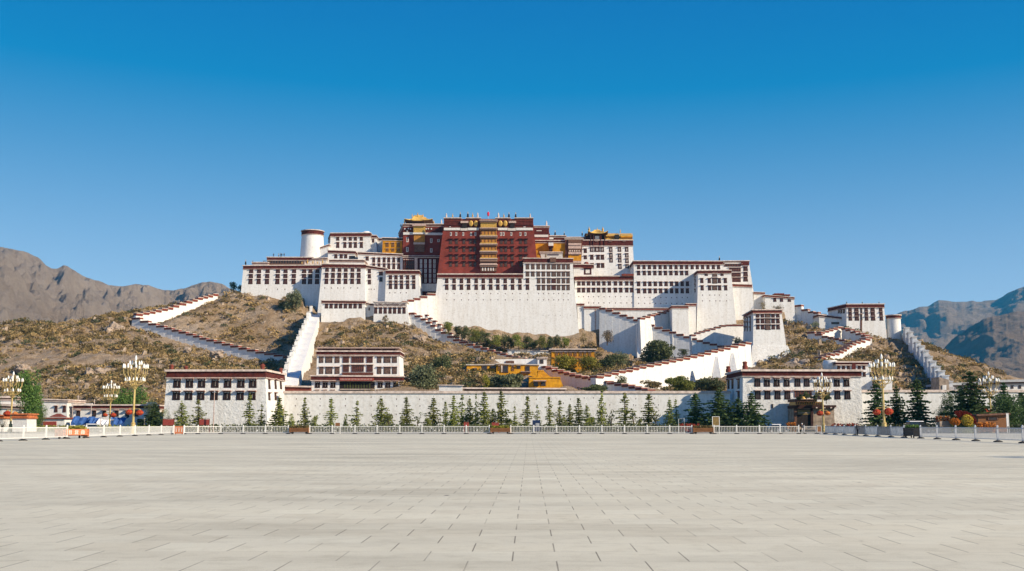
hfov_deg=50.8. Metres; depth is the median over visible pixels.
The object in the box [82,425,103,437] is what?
railing section
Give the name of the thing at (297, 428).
slatted planter
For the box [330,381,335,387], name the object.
window
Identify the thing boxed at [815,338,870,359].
stair wall
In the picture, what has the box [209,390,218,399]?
window
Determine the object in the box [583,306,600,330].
slotted pier
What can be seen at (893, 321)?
round turret
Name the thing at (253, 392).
window
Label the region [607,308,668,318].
terrace wall
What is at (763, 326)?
stair tower
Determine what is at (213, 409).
utility pole
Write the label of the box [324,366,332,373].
window
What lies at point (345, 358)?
window
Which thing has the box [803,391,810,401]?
potted shrub
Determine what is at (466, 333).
tree
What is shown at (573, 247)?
balcony house
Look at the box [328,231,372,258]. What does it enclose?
white house
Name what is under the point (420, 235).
red wing
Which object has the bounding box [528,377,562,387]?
ochre cottage
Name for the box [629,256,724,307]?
wing
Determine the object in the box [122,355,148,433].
street lamp
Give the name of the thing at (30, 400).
leafy tree
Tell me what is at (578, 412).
conifer tree
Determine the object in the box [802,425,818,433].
railing section
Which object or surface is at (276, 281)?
wing
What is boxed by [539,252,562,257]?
roof shrine
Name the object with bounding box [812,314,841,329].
side range
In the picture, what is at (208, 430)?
railing section
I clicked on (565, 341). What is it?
tree
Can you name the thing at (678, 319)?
square pier
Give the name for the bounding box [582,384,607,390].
shrub
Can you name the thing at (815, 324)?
shrub
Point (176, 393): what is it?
window
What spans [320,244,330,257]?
ramp wall
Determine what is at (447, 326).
tree
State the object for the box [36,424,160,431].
hedge
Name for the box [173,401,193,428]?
conifer tree
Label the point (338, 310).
terrace
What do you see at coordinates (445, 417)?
conifer tree
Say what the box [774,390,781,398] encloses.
window
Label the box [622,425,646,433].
railing section
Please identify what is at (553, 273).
window
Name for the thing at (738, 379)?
window
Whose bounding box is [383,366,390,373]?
window
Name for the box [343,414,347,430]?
round shrub
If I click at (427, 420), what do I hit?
round shrub
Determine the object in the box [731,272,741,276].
window
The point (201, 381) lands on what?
window
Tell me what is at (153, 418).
conifer tree
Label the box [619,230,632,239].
gold roof range
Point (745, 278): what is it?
window
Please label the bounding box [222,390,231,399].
window
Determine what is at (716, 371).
buttress
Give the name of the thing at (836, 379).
window
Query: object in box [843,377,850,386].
window
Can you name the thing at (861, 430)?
cloth barrier
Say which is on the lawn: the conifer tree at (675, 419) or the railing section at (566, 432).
the conifer tree at (675, 419)
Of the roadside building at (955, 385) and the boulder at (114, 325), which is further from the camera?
the boulder at (114, 325)
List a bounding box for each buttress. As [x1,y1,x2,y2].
[635,324,640,357]
[711,357,720,377]
[727,353,736,372]
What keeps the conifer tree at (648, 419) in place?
on the lawn
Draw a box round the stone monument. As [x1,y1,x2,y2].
[934,415,950,432]
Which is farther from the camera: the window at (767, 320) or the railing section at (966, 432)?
the window at (767, 320)
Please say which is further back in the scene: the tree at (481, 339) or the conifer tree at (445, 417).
the tree at (481, 339)
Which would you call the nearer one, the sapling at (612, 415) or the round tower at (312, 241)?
the sapling at (612, 415)
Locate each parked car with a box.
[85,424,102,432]
[764,424,789,431]
[905,421,931,432]
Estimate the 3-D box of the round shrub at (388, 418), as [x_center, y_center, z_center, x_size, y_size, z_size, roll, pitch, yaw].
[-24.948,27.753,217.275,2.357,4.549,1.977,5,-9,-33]
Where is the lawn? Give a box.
[38,431,935,431]
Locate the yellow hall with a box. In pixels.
[535,240,564,257]
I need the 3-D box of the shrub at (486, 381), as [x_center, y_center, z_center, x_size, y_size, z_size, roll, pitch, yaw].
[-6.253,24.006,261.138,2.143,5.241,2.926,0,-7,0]
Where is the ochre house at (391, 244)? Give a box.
[382,237,402,253]
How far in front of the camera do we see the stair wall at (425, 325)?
401.39 m
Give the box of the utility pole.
[213,391,214,431]
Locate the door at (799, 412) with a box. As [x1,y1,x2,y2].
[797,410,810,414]
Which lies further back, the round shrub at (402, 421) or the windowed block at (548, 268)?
the windowed block at (548, 268)
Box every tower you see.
[300,229,324,257]
[693,270,735,331]
[742,309,785,345]
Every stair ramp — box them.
[283,305,320,385]
[902,327,953,389]
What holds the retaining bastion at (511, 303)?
on the hill
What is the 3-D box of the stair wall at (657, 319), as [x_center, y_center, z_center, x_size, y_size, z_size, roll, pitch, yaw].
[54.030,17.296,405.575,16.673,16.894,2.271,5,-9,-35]
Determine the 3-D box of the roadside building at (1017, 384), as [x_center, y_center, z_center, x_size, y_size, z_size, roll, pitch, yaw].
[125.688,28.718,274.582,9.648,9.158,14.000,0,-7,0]
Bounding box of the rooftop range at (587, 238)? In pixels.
[584,233,603,239]
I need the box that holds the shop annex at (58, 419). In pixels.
[42,414,74,430]
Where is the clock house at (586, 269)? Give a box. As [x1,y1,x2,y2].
[573,262,593,276]
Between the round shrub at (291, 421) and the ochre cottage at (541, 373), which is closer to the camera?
the round shrub at (291, 421)
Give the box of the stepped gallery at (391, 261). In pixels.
[357,252,402,269]
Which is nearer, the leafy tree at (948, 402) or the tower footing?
the leafy tree at (948, 402)
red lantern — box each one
[3,409,10,415]
[125,408,132,414]
[135,408,143,414]
[816,409,822,415]
[872,408,880,414]
[884,406,893,414]
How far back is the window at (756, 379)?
230.19 m
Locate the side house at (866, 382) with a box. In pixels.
[822,361,872,389]
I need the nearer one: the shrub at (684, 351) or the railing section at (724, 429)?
the railing section at (724, 429)
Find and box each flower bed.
[679,423,699,431]
[786,422,796,431]
[831,423,859,425]
[976,422,995,432]
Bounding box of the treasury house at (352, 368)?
[310,347,406,390]
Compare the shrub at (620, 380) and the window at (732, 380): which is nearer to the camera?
the window at (732, 380)
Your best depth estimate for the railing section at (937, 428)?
109.45 m
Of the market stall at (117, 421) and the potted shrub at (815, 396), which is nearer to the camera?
the potted shrub at (815, 396)
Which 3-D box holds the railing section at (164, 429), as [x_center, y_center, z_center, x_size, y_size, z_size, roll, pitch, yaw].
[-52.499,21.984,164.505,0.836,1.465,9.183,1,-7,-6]
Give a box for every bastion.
[317,263,366,315]
[366,265,388,303]
[385,270,422,301]
[436,273,578,336]
[732,283,753,319]
[827,301,886,338]
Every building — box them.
[0,396,21,403]
[0,404,41,420]
[926,382,981,389]
[979,379,1023,389]
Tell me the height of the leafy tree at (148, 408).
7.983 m
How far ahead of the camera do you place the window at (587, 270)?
429.12 m
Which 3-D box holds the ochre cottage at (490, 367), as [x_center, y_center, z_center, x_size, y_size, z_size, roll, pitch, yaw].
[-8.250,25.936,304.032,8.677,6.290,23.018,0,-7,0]
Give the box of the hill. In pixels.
[0,293,1021,428]
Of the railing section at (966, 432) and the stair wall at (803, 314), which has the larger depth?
the stair wall at (803, 314)
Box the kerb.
[0,432,1020,433]
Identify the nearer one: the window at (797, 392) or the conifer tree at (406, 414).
the conifer tree at (406, 414)
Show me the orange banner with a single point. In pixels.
(178, 429)
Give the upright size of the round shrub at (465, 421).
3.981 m
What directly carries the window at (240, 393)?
in the gatehouse at (231, 388)
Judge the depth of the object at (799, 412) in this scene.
223.88 m
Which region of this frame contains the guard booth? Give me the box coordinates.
[967,413,1010,431]
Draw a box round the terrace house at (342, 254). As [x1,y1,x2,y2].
[327,250,357,262]
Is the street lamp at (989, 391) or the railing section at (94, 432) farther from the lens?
the street lamp at (989, 391)
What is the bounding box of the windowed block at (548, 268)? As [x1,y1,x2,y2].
[522,257,573,278]
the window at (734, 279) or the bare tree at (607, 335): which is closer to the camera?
the bare tree at (607, 335)
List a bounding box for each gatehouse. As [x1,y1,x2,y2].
[163,364,286,430]
[725,361,863,430]
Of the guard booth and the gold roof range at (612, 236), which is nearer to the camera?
the guard booth
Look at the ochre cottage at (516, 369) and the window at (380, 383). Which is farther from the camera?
the ochre cottage at (516, 369)
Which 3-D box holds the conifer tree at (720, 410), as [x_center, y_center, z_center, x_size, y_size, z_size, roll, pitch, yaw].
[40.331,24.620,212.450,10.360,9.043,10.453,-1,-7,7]
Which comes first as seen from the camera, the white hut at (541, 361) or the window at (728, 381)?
the window at (728, 381)
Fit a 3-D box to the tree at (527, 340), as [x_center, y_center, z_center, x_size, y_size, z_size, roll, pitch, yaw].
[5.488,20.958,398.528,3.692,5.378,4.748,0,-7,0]
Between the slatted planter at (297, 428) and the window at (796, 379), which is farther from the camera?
the window at (796, 379)
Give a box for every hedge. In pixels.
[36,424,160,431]
[159,423,768,431]
[845,423,1023,432]
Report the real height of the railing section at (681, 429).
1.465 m
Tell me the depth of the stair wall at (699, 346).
361.21 m
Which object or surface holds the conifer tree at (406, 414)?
on the lawn
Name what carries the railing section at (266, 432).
on the plaza
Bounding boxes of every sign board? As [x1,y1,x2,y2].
[162,419,174,431]
[199,419,209,429]
[712,416,719,433]
[1006,413,1009,432]
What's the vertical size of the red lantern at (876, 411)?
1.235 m
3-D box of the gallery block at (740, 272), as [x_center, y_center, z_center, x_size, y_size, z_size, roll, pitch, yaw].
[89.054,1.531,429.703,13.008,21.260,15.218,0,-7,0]
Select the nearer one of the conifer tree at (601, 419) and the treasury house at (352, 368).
the conifer tree at (601, 419)
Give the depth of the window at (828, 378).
230.19 m
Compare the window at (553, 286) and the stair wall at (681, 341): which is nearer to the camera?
the stair wall at (681, 341)
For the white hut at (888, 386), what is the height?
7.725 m
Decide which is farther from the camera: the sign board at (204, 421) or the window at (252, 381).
the window at (252, 381)
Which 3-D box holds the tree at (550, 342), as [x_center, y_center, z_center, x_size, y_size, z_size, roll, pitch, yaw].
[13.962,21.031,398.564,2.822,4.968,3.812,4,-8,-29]
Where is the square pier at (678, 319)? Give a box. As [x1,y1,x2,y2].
[669,305,688,345]
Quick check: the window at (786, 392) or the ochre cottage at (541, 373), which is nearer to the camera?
the window at (786, 392)
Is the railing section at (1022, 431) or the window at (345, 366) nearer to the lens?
the railing section at (1022, 431)
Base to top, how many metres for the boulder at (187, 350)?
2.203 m
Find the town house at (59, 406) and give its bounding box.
[41,399,85,417]
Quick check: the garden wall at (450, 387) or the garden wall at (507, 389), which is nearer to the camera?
the garden wall at (507, 389)
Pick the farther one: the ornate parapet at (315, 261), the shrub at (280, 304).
the ornate parapet at (315, 261)
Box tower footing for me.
[751,345,789,366]
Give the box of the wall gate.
[931,377,948,389]
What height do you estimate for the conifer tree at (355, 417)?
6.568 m
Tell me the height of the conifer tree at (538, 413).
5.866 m
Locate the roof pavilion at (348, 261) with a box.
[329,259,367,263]
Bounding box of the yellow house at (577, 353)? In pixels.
[548,349,596,372]
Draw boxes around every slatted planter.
[55,425,88,438]
[289,425,308,433]
[490,425,509,433]
[692,425,713,433]
[903,424,919,437]
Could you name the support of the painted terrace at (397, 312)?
on the hill
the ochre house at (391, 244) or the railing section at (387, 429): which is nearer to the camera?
the railing section at (387, 429)
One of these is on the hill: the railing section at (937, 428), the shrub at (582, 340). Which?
the shrub at (582, 340)
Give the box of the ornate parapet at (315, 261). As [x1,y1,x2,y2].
[301,257,327,264]
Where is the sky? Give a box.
[0,0,1023,319]
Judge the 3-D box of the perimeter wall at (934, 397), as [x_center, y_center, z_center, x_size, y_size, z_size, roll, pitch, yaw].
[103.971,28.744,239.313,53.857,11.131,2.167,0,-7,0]
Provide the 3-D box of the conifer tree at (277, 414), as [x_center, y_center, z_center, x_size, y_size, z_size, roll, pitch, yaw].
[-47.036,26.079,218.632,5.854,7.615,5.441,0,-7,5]
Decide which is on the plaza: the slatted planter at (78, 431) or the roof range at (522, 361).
the slatted planter at (78, 431)
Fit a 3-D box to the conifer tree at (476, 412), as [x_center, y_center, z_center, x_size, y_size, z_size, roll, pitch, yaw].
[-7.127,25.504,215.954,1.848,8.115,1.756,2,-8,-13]
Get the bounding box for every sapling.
[414,412,422,425]
[491,409,499,421]
[606,410,614,431]
[630,408,636,423]
[651,409,660,423]
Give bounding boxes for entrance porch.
[787,396,835,429]
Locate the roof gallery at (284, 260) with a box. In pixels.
[266,257,313,264]
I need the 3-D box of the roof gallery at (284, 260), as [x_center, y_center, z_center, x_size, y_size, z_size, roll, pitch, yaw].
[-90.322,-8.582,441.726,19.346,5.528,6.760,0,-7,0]
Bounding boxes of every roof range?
[495,359,536,363]
[605,233,619,239]
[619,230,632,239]
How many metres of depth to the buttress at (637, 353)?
402.36 m
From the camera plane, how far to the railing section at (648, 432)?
175.91 m
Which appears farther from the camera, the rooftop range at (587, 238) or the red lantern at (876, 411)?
the rooftop range at (587, 238)
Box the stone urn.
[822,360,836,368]
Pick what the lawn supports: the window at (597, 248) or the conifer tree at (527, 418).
the conifer tree at (527, 418)
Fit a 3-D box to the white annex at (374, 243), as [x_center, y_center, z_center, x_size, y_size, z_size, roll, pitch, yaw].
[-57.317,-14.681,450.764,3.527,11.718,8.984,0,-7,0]
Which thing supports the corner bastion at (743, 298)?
on the hill
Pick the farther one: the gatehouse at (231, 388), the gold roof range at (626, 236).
the gold roof range at (626, 236)
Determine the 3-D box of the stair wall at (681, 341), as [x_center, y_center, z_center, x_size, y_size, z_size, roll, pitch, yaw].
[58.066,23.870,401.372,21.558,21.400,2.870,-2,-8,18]
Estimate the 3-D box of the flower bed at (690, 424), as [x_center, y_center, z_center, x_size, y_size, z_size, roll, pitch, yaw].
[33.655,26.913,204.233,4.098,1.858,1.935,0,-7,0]
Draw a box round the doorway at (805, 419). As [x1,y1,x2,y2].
[797,409,809,425]
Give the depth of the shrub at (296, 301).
409.33 m
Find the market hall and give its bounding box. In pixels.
[71,402,163,427]
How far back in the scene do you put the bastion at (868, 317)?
400.15 m
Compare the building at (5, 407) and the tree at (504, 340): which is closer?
the building at (5, 407)
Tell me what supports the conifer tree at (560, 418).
on the lawn
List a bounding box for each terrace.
[321,300,366,321]
[373,301,409,325]
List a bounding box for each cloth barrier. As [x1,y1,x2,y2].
[823,425,834,433]
[834,425,843,433]
[842,425,854,434]
[853,425,864,434]
[863,425,876,435]
[876,425,889,435]
[888,425,907,437]
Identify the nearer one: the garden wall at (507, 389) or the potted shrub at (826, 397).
the potted shrub at (826, 397)
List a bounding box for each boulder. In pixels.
[14,364,31,373]
[85,367,93,374]
[94,367,110,373]
[101,321,124,333]
[183,347,190,353]
[209,350,223,358]
[412,334,426,341]
[785,358,809,364]
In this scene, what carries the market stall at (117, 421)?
on the lawn
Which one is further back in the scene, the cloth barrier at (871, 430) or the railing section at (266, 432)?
the railing section at (266, 432)
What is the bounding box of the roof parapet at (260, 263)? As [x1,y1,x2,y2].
[251,262,268,264]
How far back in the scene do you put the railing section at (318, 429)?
175.91 m
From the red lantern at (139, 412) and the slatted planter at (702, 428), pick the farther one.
the red lantern at (139, 412)
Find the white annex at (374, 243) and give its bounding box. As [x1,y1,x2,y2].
[371,235,378,251]
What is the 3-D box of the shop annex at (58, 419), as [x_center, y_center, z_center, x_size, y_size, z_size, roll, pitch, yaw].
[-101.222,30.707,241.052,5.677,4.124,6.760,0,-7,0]
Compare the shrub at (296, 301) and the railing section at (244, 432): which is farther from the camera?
the shrub at (296, 301)
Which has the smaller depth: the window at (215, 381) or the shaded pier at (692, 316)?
the window at (215, 381)
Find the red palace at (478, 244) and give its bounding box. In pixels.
[437,213,536,277]
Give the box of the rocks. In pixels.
[0,293,969,397]
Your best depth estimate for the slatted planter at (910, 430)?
121.11 m
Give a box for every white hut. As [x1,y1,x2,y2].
[536,357,547,369]
[875,377,891,389]
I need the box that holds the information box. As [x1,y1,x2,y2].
[532,420,539,433]
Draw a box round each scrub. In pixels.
[0,289,1006,403]
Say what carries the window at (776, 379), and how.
in the gatehouse at (773, 390)
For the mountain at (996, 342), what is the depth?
2853.01 m
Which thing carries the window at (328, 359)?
in the treasury house at (352, 368)
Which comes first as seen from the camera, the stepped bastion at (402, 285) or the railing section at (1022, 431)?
the railing section at (1022, 431)
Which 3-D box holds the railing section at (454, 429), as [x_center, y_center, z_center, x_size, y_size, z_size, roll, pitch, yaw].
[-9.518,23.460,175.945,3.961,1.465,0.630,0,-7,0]
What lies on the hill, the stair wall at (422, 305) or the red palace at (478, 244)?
the stair wall at (422, 305)
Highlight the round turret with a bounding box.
[885,314,901,339]
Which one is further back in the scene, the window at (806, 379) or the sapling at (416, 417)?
the window at (806, 379)
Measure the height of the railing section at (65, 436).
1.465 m
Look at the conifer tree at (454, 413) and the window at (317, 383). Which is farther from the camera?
the window at (317, 383)
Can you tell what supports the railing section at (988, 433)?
on the plaza
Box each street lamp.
[2,371,23,432]
[102,380,119,427]
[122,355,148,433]
[812,372,831,431]
[868,354,894,426]
[978,371,999,432]
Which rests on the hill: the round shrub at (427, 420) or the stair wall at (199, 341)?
the stair wall at (199, 341)
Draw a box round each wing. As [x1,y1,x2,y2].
[241,260,321,311]
[398,214,443,255]
[574,274,633,307]
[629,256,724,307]
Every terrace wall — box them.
[507,349,548,354]
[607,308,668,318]
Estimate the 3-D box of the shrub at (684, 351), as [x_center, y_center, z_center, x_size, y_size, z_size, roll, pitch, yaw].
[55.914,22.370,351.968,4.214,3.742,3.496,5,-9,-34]
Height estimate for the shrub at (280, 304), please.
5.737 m
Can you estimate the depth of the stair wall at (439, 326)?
406.00 m
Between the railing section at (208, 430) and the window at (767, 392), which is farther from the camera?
the window at (767, 392)
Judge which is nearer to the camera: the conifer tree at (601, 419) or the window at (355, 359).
the conifer tree at (601, 419)
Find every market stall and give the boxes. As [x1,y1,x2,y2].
[71,416,91,424]
[89,417,101,423]
[96,418,113,425]
[110,416,129,426]
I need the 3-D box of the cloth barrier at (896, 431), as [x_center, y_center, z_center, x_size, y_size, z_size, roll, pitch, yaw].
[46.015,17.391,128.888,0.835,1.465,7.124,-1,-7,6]
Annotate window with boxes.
[91,410,96,416]
[171,390,180,399]
[172,378,180,387]
[183,390,192,399]
[185,378,192,387]
[196,390,204,399]
[197,378,204,387]
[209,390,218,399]
[210,378,218,387]
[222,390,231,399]
[223,378,230,387]
[235,390,244,399]
[236,378,244,387]
[247,390,256,399]
[248,378,256,387]
[314,381,319,387]
[318,366,323,373]
[322,381,327,387]
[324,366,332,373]
[325,356,332,362]
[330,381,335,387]
[334,356,339,362]
[334,366,339,373]
[342,356,349,362]
[342,364,349,371]
[350,364,364,371]
[351,356,364,362]
[366,356,372,362]
[366,364,373,371]
[377,366,381,373]
[377,381,382,387]
[383,356,390,362]
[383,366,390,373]
[385,381,389,387]
[392,356,396,362]
[392,366,396,373]
[502,365,507,372]
[551,271,556,276]
[551,284,556,289]
[583,267,591,274]
[594,246,599,251]
[712,277,717,283]
[724,264,740,266]
[726,378,729,388]
[728,267,741,271]
[730,378,733,388]
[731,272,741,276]
[732,277,740,281]
[736,378,739,388]
[743,276,747,281]
[754,377,761,386]
[754,390,761,398]
[763,377,770,386]
[764,390,771,398]
[765,318,770,323]
[765,324,770,329]
[773,377,780,386]
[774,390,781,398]
[783,377,790,386]
[784,390,791,398]
[792,390,813,396]
[794,377,801,386]
[803,377,810,386]
[813,377,820,386]
[823,377,830,386]
[833,377,840,386]
[834,390,841,398]
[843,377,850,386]
[844,390,851,398]
[987,417,997,419]
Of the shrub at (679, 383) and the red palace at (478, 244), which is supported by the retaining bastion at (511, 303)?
the red palace at (478, 244)
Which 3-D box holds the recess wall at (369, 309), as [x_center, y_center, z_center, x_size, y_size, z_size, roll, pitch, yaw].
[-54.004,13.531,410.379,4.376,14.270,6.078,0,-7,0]
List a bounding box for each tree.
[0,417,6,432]
[13,367,43,424]
[34,405,47,425]
[111,384,149,403]
[135,402,164,429]
[143,396,159,420]
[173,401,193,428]
[189,400,206,430]
[229,282,236,290]
[239,393,256,431]
[251,402,267,429]
[266,395,291,428]
[297,397,313,425]
[323,397,337,431]
[348,400,363,430]
[371,396,395,431]
[397,397,414,431]
[418,395,442,431]
[439,402,449,431]
[442,395,461,428]
[443,321,452,334]
[453,325,462,337]
[456,395,466,431]
[460,325,470,338]
[462,396,477,429]
[467,327,480,342]
[472,389,493,431]
[472,394,478,431]
[475,330,486,343]
[483,332,490,344]
[489,335,502,346]
[490,391,512,425]
[498,334,510,347]
[506,336,515,348]
[509,405,520,431]
[512,334,524,349]
[519,396,534,428]
[522,336,531,349]
[529,338,537,349]
[533,405,541,424]
[536,335,548,348]
[542,397,556,431]
[546,336,553,348]
[552,335,560,348]
[553,401,567,431]
[560,337,569,347]
[560,404,577,431]
[569,397,583,431]
[579,403,593,429]
[593,391,610,431]
[602,329,613,344]
[614,393,638,431]
[639,393,659,427]
[661,397,677,431]
[670,398,683,431]
[682,392,707,424]
[693,388,743,431]
[728,397,748,431]
[735,391,771,431]
[858,380,899,426]
[886,383,908,426]
[897,377,935,426]
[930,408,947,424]
[933,369,1002,421]
[937,390,956,415]
[991,393,1023,427]
[996,382,1023,427]
[1014,396,1023,424]
[1015,392,1023,425]
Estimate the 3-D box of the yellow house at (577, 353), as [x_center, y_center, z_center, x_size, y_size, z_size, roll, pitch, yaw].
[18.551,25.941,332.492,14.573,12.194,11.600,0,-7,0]
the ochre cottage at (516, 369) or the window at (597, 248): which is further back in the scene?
the window at (597, 248)
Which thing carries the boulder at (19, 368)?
on the hill
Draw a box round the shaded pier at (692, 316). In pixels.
[684,303,696,334]
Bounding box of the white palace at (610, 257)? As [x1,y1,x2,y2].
[581,227,633,275]
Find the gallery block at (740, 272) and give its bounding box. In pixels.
[723,260,753,300]
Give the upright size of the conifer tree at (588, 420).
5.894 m
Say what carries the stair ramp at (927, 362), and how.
on the hill
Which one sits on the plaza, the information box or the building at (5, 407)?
the information box
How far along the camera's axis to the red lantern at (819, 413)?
205.21 m
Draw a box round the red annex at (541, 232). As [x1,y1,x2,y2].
[534,221,549,239]
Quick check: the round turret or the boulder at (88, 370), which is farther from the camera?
the round turret
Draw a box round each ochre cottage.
[466,364,496,372]
[496,363,538,376]
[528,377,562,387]
[537,370,549,376]
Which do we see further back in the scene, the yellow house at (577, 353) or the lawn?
the yellow house at (577, 353)
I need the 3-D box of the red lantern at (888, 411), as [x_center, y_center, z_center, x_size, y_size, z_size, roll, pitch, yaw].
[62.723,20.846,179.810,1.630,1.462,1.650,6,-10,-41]
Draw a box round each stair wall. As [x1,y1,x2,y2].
[132,317,286,360]
[133,293,217,322]
[401,293,435,319]
[408,312,526,358]
[424,314,466,340]
[541,366,654,390]
[590,342,751,389]
[599,307,637,355]
[637,310,668,352]
[641,324,689,356]
[689,324,743,354]
[692,338,723,353]
[794,304,826,326]
[807,331,846,344]
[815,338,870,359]
[817,326,842,338]
[841,327,872,344]
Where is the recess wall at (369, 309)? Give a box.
[366,302,373,316]
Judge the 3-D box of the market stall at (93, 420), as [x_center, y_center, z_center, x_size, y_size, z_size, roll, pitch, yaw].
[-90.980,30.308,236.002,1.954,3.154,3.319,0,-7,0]
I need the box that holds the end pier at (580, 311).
[576,303,584,328]
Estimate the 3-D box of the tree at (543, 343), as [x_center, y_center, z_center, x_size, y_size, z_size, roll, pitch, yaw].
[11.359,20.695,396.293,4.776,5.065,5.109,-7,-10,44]
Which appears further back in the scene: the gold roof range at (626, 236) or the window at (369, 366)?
the gold roof range at (626, 236)
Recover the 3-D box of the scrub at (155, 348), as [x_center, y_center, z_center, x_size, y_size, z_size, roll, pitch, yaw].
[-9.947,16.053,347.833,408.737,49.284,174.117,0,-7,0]
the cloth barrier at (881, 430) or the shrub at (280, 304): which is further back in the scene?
the shrub at (280, 304)
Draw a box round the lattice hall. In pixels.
[402,256,439,295]
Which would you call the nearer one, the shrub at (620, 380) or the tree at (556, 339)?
the shrub at (620, 380)
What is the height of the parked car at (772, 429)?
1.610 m
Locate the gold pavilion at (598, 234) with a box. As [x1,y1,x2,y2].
[587,229,607,239]
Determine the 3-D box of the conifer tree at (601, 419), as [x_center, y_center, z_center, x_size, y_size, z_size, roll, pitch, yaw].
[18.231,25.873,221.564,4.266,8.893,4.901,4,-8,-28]
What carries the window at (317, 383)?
in the treasury house at (352, 368)
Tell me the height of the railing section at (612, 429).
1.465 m
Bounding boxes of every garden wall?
[285,385,312,390]
[438,385,463,390]
[462,387,566,390]
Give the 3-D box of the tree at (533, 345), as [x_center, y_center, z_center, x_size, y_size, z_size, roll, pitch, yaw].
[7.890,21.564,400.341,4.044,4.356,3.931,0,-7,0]
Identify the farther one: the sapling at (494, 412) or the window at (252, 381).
the window at (252, 381)
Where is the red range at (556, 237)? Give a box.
[549,232,582,239]
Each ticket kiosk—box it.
[0,415,12,431]
[10,413,38,431]
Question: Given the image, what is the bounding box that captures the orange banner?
[174,426,183,433]
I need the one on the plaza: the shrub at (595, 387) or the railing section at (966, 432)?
the railing section at (966, 432)
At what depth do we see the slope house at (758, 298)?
420.95 m
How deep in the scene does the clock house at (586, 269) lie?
429.29 m
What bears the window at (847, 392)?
in the gatehouse at (773, 390)
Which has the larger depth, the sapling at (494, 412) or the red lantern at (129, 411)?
the sapling at (494, 412)
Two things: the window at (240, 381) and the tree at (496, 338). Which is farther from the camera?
the tree at (496, 338)
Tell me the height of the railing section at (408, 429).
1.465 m
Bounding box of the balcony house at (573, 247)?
[564,238,583,263]
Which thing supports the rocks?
on the hill
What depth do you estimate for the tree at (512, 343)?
399.72 m
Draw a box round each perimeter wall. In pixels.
[283,391,730,430]
[861,390,1023,423]
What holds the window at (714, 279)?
in the tower at (713, 296)
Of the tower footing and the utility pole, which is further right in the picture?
the tower footing
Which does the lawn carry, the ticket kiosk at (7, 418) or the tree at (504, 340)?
the ticket kiosk at (7, 418)
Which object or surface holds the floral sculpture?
on the road
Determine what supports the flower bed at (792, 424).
on the pavement
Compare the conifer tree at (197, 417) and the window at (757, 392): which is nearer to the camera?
the conifer tree at (197, 417)
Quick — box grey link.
[377,238,382,252]
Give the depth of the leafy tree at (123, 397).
254.37 m
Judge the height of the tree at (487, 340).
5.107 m
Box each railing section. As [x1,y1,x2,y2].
[0,427,23,440]
[18,425,46,440]
[42,425,70,439]
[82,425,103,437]
[101,425,119,436]
[116,425,134,436]
[132,425,148,435]
[147,425,161,434]
[158,425,173,434]
[184,425,197,433]
[196,425,219,433]
[218,425,242,433]
[241,425,264,433]
[263,425,289,433]
[307,425,331,433]
[330,425,353,433]
[353,425,376,433]
[375,425,398,433]
[397,425,420,433]
[420,425,443,433]
[442,425,465,433]
[464,425,491,433]
[508,425,532,433]
[531,425,555,433]
[554,425,578,433]
[577,425,600,433]
[600,425,623,433]
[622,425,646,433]
[645,425,668,433]
[667,425,693,433]
[712,425,735,433]
[734,425,758,433]
[757,425,779,433]
[778,425,800,433]
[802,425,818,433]
[918,425,935,437]
[934,425,954,438]
[952,425,974,439]
[971,425,996,440]
[993,425,1021,441]
[1018,425,1023,442]
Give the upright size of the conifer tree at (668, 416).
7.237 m
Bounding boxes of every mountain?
[0,247,236,323]
[885,287,1023,348]
[944,311,1023,378]
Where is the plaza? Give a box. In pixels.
[0,434,1023,570]
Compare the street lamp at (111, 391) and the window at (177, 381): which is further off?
the window at (177, 381)
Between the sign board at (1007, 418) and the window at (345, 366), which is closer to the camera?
the sign board at (1007, 418)
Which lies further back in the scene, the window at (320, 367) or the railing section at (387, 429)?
the window at (320, 367)
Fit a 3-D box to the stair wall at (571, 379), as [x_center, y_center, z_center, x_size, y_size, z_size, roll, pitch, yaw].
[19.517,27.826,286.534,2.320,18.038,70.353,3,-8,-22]
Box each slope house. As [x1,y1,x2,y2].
[753,292,765,308]
[762,293,794,321]
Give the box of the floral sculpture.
[949,410,976,432]
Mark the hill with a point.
(271, 316)
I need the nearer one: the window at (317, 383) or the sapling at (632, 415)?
the sapling at (632, 415)
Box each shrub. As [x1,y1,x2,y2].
[278,300,284,308]
[282,289,302,313]
[286,413,294,425]
[311,415,317,425]
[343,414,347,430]
[384,412,392,431]
[399,416,404,425]
[405,363,440,389]
[424,417,430,429]
[430,354,451,369]
[459,415,470,430]
[482,374,490,386]
[489,373,523,387]
[551,354,578,372]
[578,355,601,372]
[579,333,587,344]
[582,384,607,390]
[598,353,624,367]
[611,351,629,366]
[615,375,626,382]
[639,380,661,388]
[640,340,674,362]
[664,376,695,390]
[677,349,690,356]
[693,376,725,390]
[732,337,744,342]
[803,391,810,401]
[809,394,818,399]
[811,321,819,329]
[823,394,831,403]
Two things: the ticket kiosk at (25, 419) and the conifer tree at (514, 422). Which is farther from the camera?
the conifer tree at (514, 422)
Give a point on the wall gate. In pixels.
(938, 383)
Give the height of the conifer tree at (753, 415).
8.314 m

